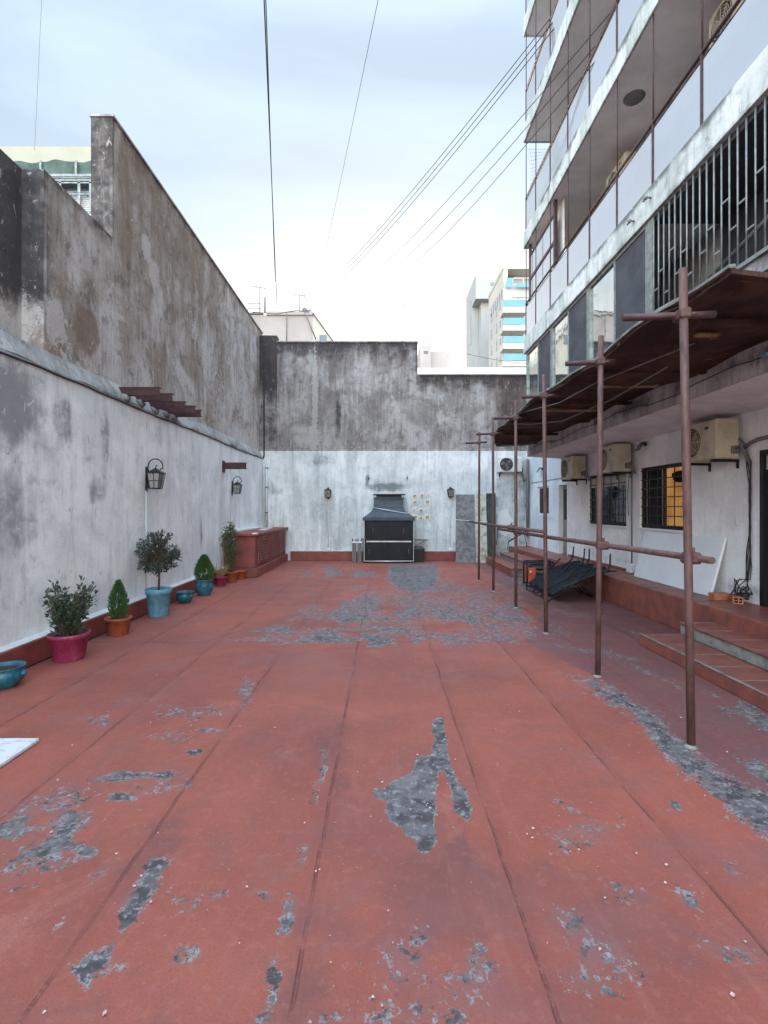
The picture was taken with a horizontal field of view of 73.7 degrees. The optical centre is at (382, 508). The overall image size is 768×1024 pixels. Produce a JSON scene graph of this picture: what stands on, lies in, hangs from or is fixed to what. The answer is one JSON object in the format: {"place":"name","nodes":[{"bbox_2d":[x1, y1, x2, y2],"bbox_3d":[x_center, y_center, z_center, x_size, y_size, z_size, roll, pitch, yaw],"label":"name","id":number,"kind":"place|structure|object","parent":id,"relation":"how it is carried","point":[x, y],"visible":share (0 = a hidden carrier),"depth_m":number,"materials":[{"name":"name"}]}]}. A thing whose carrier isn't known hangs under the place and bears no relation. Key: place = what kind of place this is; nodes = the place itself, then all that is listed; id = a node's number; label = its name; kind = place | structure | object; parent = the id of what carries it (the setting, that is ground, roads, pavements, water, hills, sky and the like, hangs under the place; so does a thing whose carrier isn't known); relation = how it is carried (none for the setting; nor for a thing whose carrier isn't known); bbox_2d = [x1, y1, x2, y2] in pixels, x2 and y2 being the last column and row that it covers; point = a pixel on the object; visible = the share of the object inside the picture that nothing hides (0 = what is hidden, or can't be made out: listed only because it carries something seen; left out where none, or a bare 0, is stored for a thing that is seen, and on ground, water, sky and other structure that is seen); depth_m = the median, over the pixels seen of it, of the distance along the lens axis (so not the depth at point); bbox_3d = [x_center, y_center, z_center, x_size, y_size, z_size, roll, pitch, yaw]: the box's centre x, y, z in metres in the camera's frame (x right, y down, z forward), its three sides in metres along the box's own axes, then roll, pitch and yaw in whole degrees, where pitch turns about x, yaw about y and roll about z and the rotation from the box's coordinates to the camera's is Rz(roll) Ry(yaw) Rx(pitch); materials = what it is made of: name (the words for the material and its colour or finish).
{"place":"outdoors","nodes":[
{"label":"outdoors","id":0,"kind":"place"},
{"bbox_2d":[0,738,38,767],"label":"marble slab","id":1,"kind":"structure","parent":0,"point":[11,749],"depth_m":3.48,"materials":[{"name":"white stone"}]},
{"bbox_2d":[34,0,41,149],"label":"overhead cable","id":2,"kind":"object","parent":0,"point":[38,70],"visible":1,"depth_m":12.91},
{"bbox_2d":[0,147,90,214],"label":"apartment building","id":3,"kind":"structure","parent":0,"point":[68,169],"depth_m":20.37,"materials":[{"name":"concrete"}]},
{"bbox_2d":[56,180,90,212],"bbox_3d":[-13.050,-12.225,20.070,3.900,1.250,0.060,0,0,0],"label":"window frame","id":4,"kind":"structure","parent":3,"relation":"in","point":[79,193],"depth_m":20.05,"materials":[{"name":"metal"}]},
{"bbox_2d":[26,592,195,668],"bbox_3d":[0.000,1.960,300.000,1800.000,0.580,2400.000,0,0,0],"label":"ground","id":5,"kind":"structure","parent":0,"point":[90,639],"depth_m":6.61,"materials":[{"name":"red concrete"}]},
{"bbox_2d":[0,114,262,646],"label":"boundary wall","id":6,"kind":"structure","parent":5,"relation":"on","point":[125,283],"depth_m":7.38,"materials":[{"name":"white paint"}]},
{"bbox_2d":[119,387,161,402],"bbox_3d":[-3.602,-1.670,7.576,0.654,0.220,0.228,0,0,0],"label":"beam stub","id":7,"kind":"object","parent":6,"relation":"on","point":[127,393],"visible":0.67,"depth_m":7.52,"materials":[{"name":"brown"}]},
{"bbox_2d":[146,491,146,587],"bbox_3d":[-3.788,0.535,8.200,0.016,1.630,0.018,0,0,0],"label":"lamp conduit","id":8,"kind":"object","parent":6,"relation":"attached to","point":[146,531],"visible":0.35,"depth_m":8.20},
{"bbox_2d":[133,393,173,407],"bbox_3d":[-3.604,-1.685,8.038,0.642,0.220,0.228,0,0,0],"label":"beam stub","id":9,"kind":"object","parent":6,"relation":"on","point":[142,400],"visible":0.62,"depth_m":7.99,"materials":[{"name":"brown wood"}]},
{"bbox_2d":[145,458,165,491],"bbox_3d":[-3.660,-0.530,8.220,0.278,0.540,0.251,0,0,0],"label":"wall lantern","id":10,"kind":"object","parent":6,"relation":"attached to","point":[155,476],"depth_m":8.15,"materials":[{"name":"black metal"}]},
{"bbox_2d":[149,401,186,413],"bbox_3d":[-3.603,-1.660,8.518,0.672,0.220,0.207,0,0,0],"label":"beam stub","id":11,"kind":"object","parent":6,"relation":"on","point":[156,407],"visible":0.7,"depth_m":8.47,"materials":[{"name":"brown"}]},
{"bbox_2d":[162,405,196,418],"bbox_3d":[-3.595,-1.680,8.972,0.656,0.220,0.229,0,0,0],"label":"beam stub","id":12,"kind":"object","parent":6,"relation":"on","point":[188,409],"visible":0.64,"depth_m":8.92,"materials":[{"name":"brown wood"}]},
{"bbox_2d":[168,410,201,421],"bbox_3d":[-3.603,-1.670,9.305,0.640,0.220,0.229,0,0,0],"label":"beam stub","id":13,"kind":"object","parent":6,"relation":"on","point":[173,416],"visible":0.57,"depth_m":9.25,"materials":[{"name":"brown wood"}]},
{"bbox_2d":[222,460,246,472],"bbox_3d":[-3.519,-0.990,12.200,0.559,0.280,0.160,0,0,0],"label":"beam stub","id":14,"kind":"object","parent":6,"relation":"attached to","point":[233,465],"visible":1,"depth_m":12.17,"materials":[{"name":"brown wood"}]},
{"bbox_2d":[232,476,241,494],"bbox_3d":[-3.675,-0.561,12.900,0.248,0.482,0.224,0,0,0],"label":"wall lantern","id":15,"kind":"object","parent":6,"relation":"attached to","point":[237,488],"depth_m":12.83,"materials":[{"name":"black metal"}]},
{"bbox_2d":[263,338,267,526],"bbox_3d":[-3.703,-2.385,16.142,0.166,5.930,0.106,0,0,0],"label":"corner pipe","id":16,"kind":"object","parent":6,"relation":"attached to","point":[265,495],"visible":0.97,"depth_m":16.12,"materials":[{"name":"grey metal"}]},
{"bbox_2d":[249,297,333,340],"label":"neighbour house","id":17,"kind":"structure","parent":5,"relation":"on","point":[304,324],"depth_m":30.00,"materials":[{"name":"white paint"}]},
{"bbox_2d":[248,303,260,311],"bbox_3d":[-7.525,-11.707,30.002,0.788,0.615,0.036,0,0,0],"label":"tv frame","id":18,"kind":"object","parent":17,"relation":"on","point":[255,308],"visible":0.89,"depth_m":29.99,"materials":[{"name":"grey metal"}]},
{"bbox_2d":[253,285,265,311],"bbox_3d":[-7.213,-12.244,30.002,0.755,1.688,0.040,0,0,0],"label":"antenna","id":19,"kind":"object","parent":17,"relation":"on","point":[259,295],"visible":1,"depth_m":30.00,"materials":[{"name":"grey metal"}]},
{"bbox_2d":[320,335,325,340],"bbox_3d":[-3.500,-9.900,30.020,0.400,0.500,0.040,0,0,0],"label":"window","id":20,"kind":"structure","parent":17,"relation":"in","point":[322,337],"depth_m":30.00,"materials":[{"name":"blue glass"}]},
{"bbox_2d":[214,563,228,586],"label":"potted grass","id":21,"kind":"object","parent":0,"point":[220,577],"depth_m":10.78,"materials":[{"name":"plant"}]},
{"bbox_2d":[263,0,276,299],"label":"overhead cable","id":22,"kind":"object","parent":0,"point":[269,132],"visible":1,"depth_m":13.10,"materials":[{"name":"black rubber"}]},
{"bbox_2d":[265,0,274,268],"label":"overhead cable","id":23,"kind":"object","parent":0,"point":[268,91],"visible":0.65,"depth_m":11.80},
{"bbox_2d":[0,0,566,366],"label":"sky","id":24,"kind":"structure","parent":0,"point":[185,80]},
{"bbox_2d":[320,1,377,274],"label":"overhead cable","id":25,"kind":"object","parent":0,"point":[354,114],"visible":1,"depth_m":13.10,"materials":[{"name":"grey rubber"}]},
{"bbox_2d":[0,560,767,1023],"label":"red floor","id":26,"kind":"structure","parent":0,"point":[494,914],"depth_m":2.72,"materials":[{"name":"paint"}]},
{"bbox_2d":[0,660,27,689],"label":"flower pot","id":27,"kind":"object","parent":26,"relation":"on","point":[13,673],"visible":1,"depth_m":4.70,"materials":[{"name":"teal ceramic"}]},
{"bbox_2d":[41,574,97,662],"bbox_3d":[-3.395,1.184,5.587,0.519,0.932,0.547,0,0,-27],"label":"potted bush","id":28,"kind":"object","parent":26,"relation":"on","point":[68,644],"visible":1,"depth_m":5.53,"materials":[{"name":"green plant"}]},
{"bbox_2d":[104,579,132,636],"bbox_3d":[-3.460,1.289,6.700,0.337,0.722,0.337,0,0,0],"label":"potted conifer","id":29,"kind":"object","parent":26,"relation":"on","point":[118,623],"visible":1,"depth_m":6.64,"materials":[{"name":"plant"}]},
{"bbox_2d":[134,528,181,617],"bbox_3d":[-3.443,0.977,7.869,0.696,1.346,0.708,0,0,0],"label":"potted tree","id":30,"kind":"object","parent":26,"relation":"on","point":[158,598],"visible":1,"depth_m":7.75,"materials":[{"name":"green plant"}]},
{"bbox_2d":[176,590,193,602],"bbox_3d":[-3.450,1.555,8.950,0.321,0.190,0.300,0,0,0],"label":"flower pot","id":31,"kind":"object","parent":26,"relation":"on","point":[185,596],"visible":1,"depth_m":8.85,"materials":[{"name":"teal ceramic"}]},
{"bbox_2d":[194,554,214,595],"bbox_3d":[-3.389,1.259,9.721,0.391,0.782,0.390,0,0,0],"label":"potted conifer","id":32,"kind":"object","parent":26,"relation":"on","point":[204,586],"visible":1,"depth_m":9.63,"materials":[{"name":"green plant"}]},
{"bbox_2d":[0,551,455,667],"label":"kerb","id":33,"kind":"structure","parent":26,"relation":"on","point":[32,652],"depth_m":7.60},
{"bbox_2d":[0,550,455,652],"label":"kerb flashing","id":34,"kind":"object","parent":33,"relation":"on","point":[27,639],"visible":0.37,"depth_m":6.62,"materials":[{"name":"red paint"}]},
{"bbox_2d":[219,520,241,582],"bbox_3d":[-3.351,0.958,11.395,0.396,1.385,0.527,0,0,30],"label":"potted shrub","id":35,"kind":"object","parent":26,"relation":"on","point":[230,547],"visible":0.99,"depth_m":11.33,"materials":[{"name":"green plant"}]},
{"bbox_2d":[236,570,245,579],"bbox_3d":[-3.300,1.550,11.920,0.245,0.200,0.245,0,0,0],"label":"flower pot","id":36,"kind":"object","parent":26,"relation":"on","point":[241,574],"visible":0.88,"depth_m":11.84,"materials":[{"name":"ceramic"}]},
{"bbox_2d":[223,526,287,577],"bbox_3d":[-3.385,1.107,14.150,0.821,1.083,4.060,0,0,0],"label":"masonry cabinet","id":37,"kind":"object","parent":26,"relation":"on","point":[261,550],"visible":0.92,"depth_m":12.78,"materials":[{"name":"red paint"}]},
{"bbox_2d":[352,538,356,562],"bbox_3d":[-0.860,1.279,15.490,0.140,0.738,0.100,0,0,0],"label":"slat bundle","id":38,"kind":"object","parent":26,"relation":"on","point":[354,551],"visible":1,"depth_m":15.45,"materials":[{"name":"white paint"}]},
{"bbox_2d":[357,538,361,562],"bbox_3d":[-0.700,1.279,15.490,0.140,0.738,0.100,0,0,0],"label":"slat bundle","id":39,"kind":"object","parent":26,"relation":"on","point":[359,551],"visible":1,"depth_m":15.45,"materials":[{"name":"white paint"}]},
{"bbox_2d":[8,570,759,1023],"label":"paint flakes","id":40,"kind":"object","parent":26,"relation":"on","point":[388,910],"visible":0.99,"depth_m":2.36,"materials":[{"name":"white paint"}]},
{"bbox_2d":[260,335,528,559],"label":"boundary wall","id":41,"kind":"structure","parent":26,"relation":"on","point":[344,420],"depth_m":16.23,"materials":[{"name":"white paint"}]},
{"bbox_2d":[324,488,331,498],"bbox_3d":[-1.720,-0.479,16.076,0.224,0.377,0.246,0,0,0],"label":"wall lantern","id":42,"kind":"object","parent":41,"relation":"attached to","point":[327,491],"depth_m":15.99,"materials":[{"name":"black metal"}]},
{"bbox_2d":[327,499,329,549],"bbox_3d":[-1.720,0.525,16.169,0.100,1.610,0.058,0,0,0],"label":"lamp conduit","id":43,"kind":"object","parent":41,"relation":"attached to","point":[328,548],"visible":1,"depth_m":16.18,"materials":[{"name":"white paint"}]},
{"bbox_2d":[447,486,454,497],"bbox_3d":[2.130,-0.499,16.076,0.224,0.377,0.246,0,0,0],"label":"wall lantern","id":44,"kind":"object","parent":41,"relation":"attached to","point":[450,491],"depth_m":15.99,"materials":[{"name":"black metal"}]},
{"bbox_2d":[497,457,522,476],"bbox_3d":[4.008,-1.295,16.010,0.836,0.590,0.374,0,0,0],"label":"air conditioner","id":45,"kind":"object","parent":41,"relation":"attached to","point":[505,464],"visible":0.97,"depth_m":15.84,"materials":[{"name":"white metal"}]},
{"bbox_2d":[526,459,528,536],"bbox_3d":[4.560,-0.325,16.130,0.076,2.450,0.080,0,0,0],"label":"downpipe","id":46,"kind":"object","parent":41,"relation":"attached to","point":[527,493],"visible":1,"depth_m":16.10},
{"bbox_2d":[363,494,427,561],"bbox_3d":[0.390,0.593,15.700,1.980,2.055,0.760,0,0,0],"label":"barbecue","id":47,"kind":"object","parent":26,"relation":"on","point":[388,520],"visible":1,"depth_m":15.36,"materials":[{"name":"paint"}]},
{"bbox_2d":[365,543,388,559],"bbox_3d":[-0.168,1.300,15.359,0.703,0.500,0.040,0,0,0],"label":"door","id":48,"kind":"structure","parent":47,"relation":"in","point":[373,551],"depth_m":15.36,"materials":[{"name":"black metal"}]},
{"bbox_2d":[365,521,388,539],"bbox_3d":[-0.168,0.675,15.359,0.703,0.550,0.040,0,0,0],"label":"door","id":49,"kind":"structure","parent":47,"relation":"in","point":[374,530],"depth_m":15.36,"materials":[{"name":"black metal"}]},
{"bbox_2d":[389,543,411,559],"bbox_3d":[0.539,1.300,15.359,0.701,0.500,0.040,0,0,0],"label":"door","id":50,"kind":"structure","parent":47,"relation":"in","point":[397,551],"depth_m":15.36,"materials":[{"name":"black metal"}]},
{"bbox_2d":[389,521,411,539],"bbox_3d":[0.539,0.675,15.359,0.701,0.550,0.040,0,0,0],"label":"door","id":51,"kind":"structure","parent":47,"relation":"in","point":[398,530],"depth_m":15.36,"materials":[{"name":"black metal"}]},
{"bbox_2d":[414,546,424,561],"bbox_3d":[1.115,1.410,15.740,0.350,0.480,0.340,0,0,0],"label":"bin","id":52,"kind":"object","parent":26,"relation":"on","point":[419,551],"visible":0.87,"depth_m":15.60,"materials":[{"name":"black plastic"}]},
{"bbox_2d":[456,494,475,562],"bbox_3d":[2.535,0.609,15.745,0.689,2.077,0.765,0,0,0],"label":"leaning panel","id":53,"kind":"object","parent":26,"relation":"on","point":[465,537],"visible":1,"depth_m":15.71,"materials":[{"name":"grey stone"}]},
{"bbox_2d":[465,432,486,580],"bbox_3d":[2.144,-0.044,11.704,0.494,3.387,0.134,0,0,0],"label":"scaffold pole","id":54,"kind":"object","parent":26,"relation":"on","point":[479,442],"visible":1,"depth_m":11.66,"materials":[{"name":"metal"}]},
{"bbox_2d":[474,494,486,562],"bbox_3d":[3.020,0.604,15.770,0.368,2.087,0.748,0,0,8],"label":"leaning panel","id":55,"kind":"object","parent":26,"relation":"on","point":[483,538],"visible":0.8,"depth_m":15.74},
{"bbox_2d":[476,417,502,591],"bbox_3d":[2.131,-0.077,10.177,0.532,3.451,0.134,0,0,0],"label":"scaffold pole","id":56,"kind":"object","parent":26,"relation":"on","point":[492,433],"visible":0.99,"depth_m":10.13,"materials":[{"name":"metal"}]},
{"bbox_2d":[486,493,495,556],"bbox_3d":[3.360,0.589,15.820,0.290,2.117,0.682,0,0,9],"label":"leaning panel","id":57,"kind":"object","parent":26,"relation":"on","point":[489,519],"visible":0.56,"depth_m":15.86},
{"bbox_2d":[494,400,526,607],"bbox_3d":[2.126,-0.069,8.485,0.551,3.436,0.134,0,0,0],"label":"scaffold pole","id":58,"kind":"object","parent":26,"relation":"on","point":[515,417],"visible":1,"depth_m":8.44,"materials":[{"name":"metal"}]},
{"bbox_2d":[482,263,767,447],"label":"canopy","id":59,"kind":"object","parent":58,"relation":"on","point":[645,355],"visible":0.82,"depth_m":5.06,"materials":[{"name":"brown metal"}]},
{"bbox_2d":[486,552,543,576],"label":"steps","id":60,"kind":"structure","parent":26,"relation":"on","point":[504,562],"depth_m":13.41,"materials":[{"name":"red concrete"}]},
{"bbox_2d":[523,560,554,586],"bbox_3d":[3.270,1.362,10.750,0.573,0.517,0.510,0,0,8],"label":"generator","id":61,"kind":"object","parent":26,"relation":"on","point":[530,572],"visible":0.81,"depth_m":10.57,"materials":[{"name":"orange metal"}]},
{"bbox_2d":[521,374,559,633],"bbox_3d":[2.095,-0.055,6.758,0.505,3.409,0.134,0,0,0],"label":"scaffold pole","id":62,"kind":"object","parent":26,"relation":"on","point":[543,395],"visible":1,"depth_m":6.71,"materials":[{"name":"metal"}]},
{"bbox_2d":[469,520,545,533],"bbox_3d":[2.108,0.298,9.360,0.122,0.117,5.480,0,0,0],"label":"scaffold rail","id":63,"kind":"object","parent":62,"relation":"attached to","point":[511,527],"visible":1,"depth_m":8.23,"materials":[{"name":"metal"}]},
{"bbox_2d":[525,546,593,592],"bbox_3d":[3.499,1.218,10.208,1.204,0.857,0.656,0,0,-8],"label":"sun lounger","id":64,"kind":"object","parent":26,"relation":"on","point":[540,577],"visible":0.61,"depth_m":10.34,"materials":[{"name":"black metal"}]},
{"bbox_2d":[532,548,603,596],"bbox_3d":[3.480,1.218,9.722,1.203,0.857,0.656,0,0,-2],"label":"sun lounger","id":65,"kind":"object","parent":26,"relation":"on","point":[559,575],"visible":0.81,"depth_m":9.82,"materials":[{"name":"black metal"}]},
{"bbox_2d":[540,554,616,601],"bbox_3d":[3.480,1.218,9.216,1.204,0.857,0.656,0,0,4],"label":"sun lounger","id":66,"kind":"object","parent":26,"relation":"on","point":[567,583],"visible":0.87,"depth_m":9.15,"materials":[{"name":"black metal"}]},
{"bbox_2d":[565,335,616,677],"bbox_3d":[2.061,-0.019,5.042,0.497,3.337,0.134,0,0,0],"label":"scaffold pole","id":67,"kind":"object","parent":26,"relation":"on","point":[600,361],"visible":1,"depth_m":5.00,"materials":[{"name":"metal"}]},
{"bbox_2d":[509,546,767,639],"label":"raised walkway","id":68,"kind":"structure","parent":26,"relation":"on","point":[659,602],"depth_m":7.36,"materials":[{"name":"red tile"}]},
{"bbox_2d":[496,527,526,550],"bbox_3d":[4.002,0.945,15.812,0.973,0.734,0.316,0,0,9],"label":"iron frame","id":69,"kind":"object","parent":68,"relation":"on","point":[512,539],"visible":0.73,"depth_m":15.69,"materials":[{"name":"black metal"}]},
{"bbox_2d":[523,0,767,605],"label":"apartment building","id":70,"kind":"structure","parent":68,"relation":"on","point":[691,128],"depth_m":7.75,"materials":[{"name":"white paint"}]},
{"bbox_2d":[323,18,549,287],"bbox_3d":[0.212,-11.703,20.100,0.018,2.413,21.140,0,0,-20],"label":"overhead cable","id":71,"kind":"object","parent":70,"relation":"attached to","point":[462,129],"visible":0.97,"depth_m":14.29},
{"bbox_2d":[329,22,552,286],"bbox_3d":[0.374,-11.606,20.000,0.018,2.681,21.234,0,0,-20],"label":"overhead cable","id":72,"kind":"object","parent":70,"relation":"attached to","point":[459,139],"visible":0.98,"depth_m":14.39,"materials":[{"name":"black rubber"}]},
{"bbox_2d":[333,28,553,286],"bbox_3d":[0.533,-11.510,19.900,0.018,2.949,21.331,0,0,-19],"label":"overhead cable","id":73,"kind":"object","parent":70,"relation":"attached to","point":[459,146],"visible":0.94,"depth_m":14.46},
{"bbox_2d":[361,13,609,283],"bbox_3d":[1.265,-10.576,19.000,0.014,5.187,22.566,0,0,-13],"label":"overhead cable","id":74,"kind":"object","parent":70,"relation":"attached to","point":[517,121],"visible":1,"depth_m":11.02,"materials":[{"name":"black rubber"}]},
{"bbox_2d":[377,36,602,280],"bbox_3d":[1.684,-10.489,18.900,0.014,5.587,22.597,0,0,-11],"label":"overhead cable","id":75,"kind":"object","parent":70,"relation":"attached to","point":[514,141],"visible":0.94,"depth_m":11.38,"materials":[{"name":"black rubber"}]},
{"bbox_2d":[395,63,593,276],"bbox_3d":[2.101,-10.403,18.800,0.014,5.983,22.657,0,0,-9],"label":"overhead cable","id":76,"kind":"object","parent":70,"relation":"attached to","point":[514,158],"visible":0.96,"depth_m":11.78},
{"bbox_2d":[527,149,547,184],"bbox_3d":[3.910,-8.362,12.899,0.571,1.376,0.006,0,0,0],"label":"safety net","id":77,"kind":"object","parent":70,"relation":"hanging from","point":[534,163],"visible":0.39,"depth_m":12.90,"materials":[{"name":"white"}]},
{"bbox_2d":[526,327,550,402],"bbox_3d":[3.665,-3.202,11.990,0.070,1.425,1.920,0,0,0],"label":"window","id":78,"kind":"structure","parent":70,"relation":"in","point":[538,359],"depth_m":11.96,"materials":[{"name":"glass"}]},
{"bbox_2d":[539,486,548,514],"bbox_3d":[4.710,-0.215,14.860,0.040,0.830,1.080,0,0,0],"label":"window","id":79,"kind":"structure","parent":70,"relation":"in","point":[540,488],"depth_m":15.08,"materials":[{"name":"white paint"}]},
{"bbox_2d":[558,482,567,555],"bbox_3d":[4.710,0.273,13.170,0.160,1.847,0.700,0,0,0],"label":"door","id":80,"kind":"structure","parent":70,"relation":"in","point":[562,487],"depth_m":13.45,"materials":[{"name":"metal"}]},
{"bbox_2d":[551,287,587,386],"bbox_3d":[3.665,-3.202,10.040,0.070,1.425,1.960,0,0,0],"label":"window","id":81,"kind":"structure","parent":70,"relation":"in","point":[569,334],"depth_m":9.94,"materials":[{"name":"glass"}]},
{"bbox_2d":[561,455,589,484],"bbox_3d":[4.460,-0.870,11.892,0.374,0.640,0.916,0,0,0],"label":"air conditioner","id":82,"kind":"object","parent":70,"relation":"attached to","point":[573,468],"visible":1,"depth_m":11.57,"materials":[{"name":"beige metal"}]},
{"bbox_2d":[588,224,646,359],"bbox_3d":[3.665,-3.202,8.035,0.070,1.425,2.030,0,0,0],"label":"window","id":83,"kind":"structure","parent":70,"relation":"in","point":[621,288],"depth_m":7.92,"materials":[{"name":"glass"}]},
{"bbox_2d":[603,443,635,479],"bbox_3d":[4.460,-0.880,9.792,0.374,0.640,0.916,0,0,0],"label":"air conditioner","id":84,"kind":"object","parent":70,"relation":"attached to","point":[616,459],"visible":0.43,"depth_m":9.46,"materials":[{"name":"beige plastic"}]},
{"bbox_2d":[606,151,635,193],"bbox_3d":[4.460,-6.000,9.392,0.374,0.640,0.916,0,0,0],"label":"air conditioner","id":85,"kind":"object","parent":70,"relation":"attached to","point":[620,163],"visible":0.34,"depth_m":9.28,"materials":[{"name":"beige plastic"}]},
{"bbox_2d":[587,469,661,527],"bbox_3d":[4.895,-0.200,10.670,0.550,1.700,2.400,0,0,0],"label":"window","id":86,"kind":"structure","parent":70,"relation":"in","point":[613,490],"depth_m":10.53,"materials":[{"name":"black metal"}]},
{"bbox_2d":[626,470,634,572],"bbox_3d":[4.604,0.224,9.543,0.088,1.949,0.246,0,0,0],"label":"wall conduit","id":87,"kind":"object","parent":70,"relation":"attached to","point":[630,567],"depth_m":9.51,"materials":[{"name":"white paint"}]},
{"bbox_2d":[623,89,645,105],"bbox_3d":[4.050,-6.582,8.250,0.330,0.064,0.330,0,0,0],"label":"ceiling lamp","id":88,"kind":"object","parent":70,"relation":"attached to","point":[634,97],"visible":1,"depth_m":8.20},
{"bbox_2d":[634,441,646,451],"bbox_3d":[4.569,-1.094,9.050,0.162,0.168,0.220,0,0,0],"label":"floodlight","id":89,"kind":"object","parent":70,"relation":"attached to","point":[639,446],"visible":1,"depth_m":9.02,"materials":[{"name":"black metal"}]},
{"bbox_2d":[637,463,682,532],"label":"window","id":90,"kind":"structure","parent":70,"relation":"in","point":[672,502],"depth_m":9.00,"materials":[{"name":"black metal"}]},
{"bbox_2d":[681,418,747,471],"bbox_3d":[4.460,-0.840,6.922,0.374,0.640,0.916,0,0,0],"label":"air conditioner","id":91,"kind":"object","parent":70,"relation":"attached to","point":[715,440],"visible":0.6,"depth_m":6.63,"materials":[{"name":"beige plastic"}]},
{"bbox_2d":[709,0,743,48],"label":"air conditioner","id":92,"kind":"object","parent":70,"relation":"attached to","point":[720,13],"visible":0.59,"depth_m":6.48,"materials":[{"name":"beige plastic"}]},
{"bbox_2d":[730,435,767,599],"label":"cable bundle","id":93,"kind":"object","parent":70,"relation":"attached to","point":[745,446],"visible":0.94,"depth_m":6.45,"materials":[{"name":"black plastic"}]},
{"bbox_2d":[760,449,767,605],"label":"door","id":94,"kind":"structure","parent":70,"relation":"in","point":[763,453],"depth_m":6.24,"materials":[{"name":"black metal"}]},
{"bbox_2d":[634,531,726,595],"bbox_3d":[4.532,0.799,7.960,0.222,0.795,2.120,0,0,0],"label":"white board","id":95,"kind":"object","parent":68,"relation":"on","point":[664,570],"visible":0.8,"depth_m":7.85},
{"bbox_2d":[708,592,730,599],"bbox_3d":[4.420,1.155,6.720,0.240,0.085,0.110,0,0,-5],"label":"brick","id":96,"kind":"object","parent":68,"relation":"on","point":[719,596],"visible":0.94,"depth_m":6.67,"materials":[{"name":"brick"}]},
{"bbox_2d":[731,594,743,603],"bbox_3d":[4.500,1.155,6.500,0.110,0.085,0.240,0,0,30],"label":"brick","id":97,"kind":"object","parent":68,"relation":"on","point":[737,599],"visible":0.95,"depth_m":6.44,"materials":[{"name":"brick"}]},
{"bbox_2d":[621,267,716,749],"bbox_3d":[2.007,-0.003,3.562,0.653,3.304,0.134,0,0,0],"label":"scaffold pole","id":98,"kind":"object","parent":26,"relation":"on","point":[683,314],"visible":1,"depth_m":3.52,"materials":[{"name":"metal"}]},
{"bbox_2d":[497,528,715,563],"bbox_3d":[2.187,0.353,6.685,0.142,0.157,6.530,0,0,1],"label":"scaffold rail","id":99,"kind":"object","parent":98,"relation":"attached to","point":[698,558],"visible":0.83,"depth_m":4.55,"materials":[{"name":"metal"}]},
{"bbox_2d":[639,622,767,711],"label":"steps","id":100,"kind":"structure","parent":26,"relation":"on","point":[732,660],"depth_m":5.13,"materials":[{"name":"red tile"}]},
{"bbox_2d":[417,336,456,367],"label":"neighbour house","id":101,"kind":"structure","parent":0,"point":[426,357],"depth_m":35.30,"materials":[{"name":"white paint"}]},
{"bbox_2d":[417,367,525,374],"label":"neighbour house","id":102,"kind":"structure","parent":0,"point":[471,370],"depth_m":21.95,"materials":[{"name":"white paint"}]},
{"bbox_2d":[466,274,498,366],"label":"apartment tower","id":103,"kind":"structure","parent":0,"point":[477,321],"depth_m":61.26,"materials":[{"name":"white concrete"}]},
{"bbox_2d":[470,282,494,343],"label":"window","id":104,"kind":"structure","parent":103,"relation":"in","point":[491,283],"depth_m":63.35,"materials":[{"name":"grey glass"}]},
{"bbox_2d":[488,265,528,366],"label":"apartment tower","id":105,"kind":"structure","parent":0,"point":[507,297],"depth_m":49.95,"materials":[{"name":"white paint"}]},
{"bbox_2d":[512,297,528,299],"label":"window","id":106,"kind":"structure","parent":105,"relation":"in","point":[513,298],"depth_m":49.90,"materials":[{"name":"white glass"}]}
]}

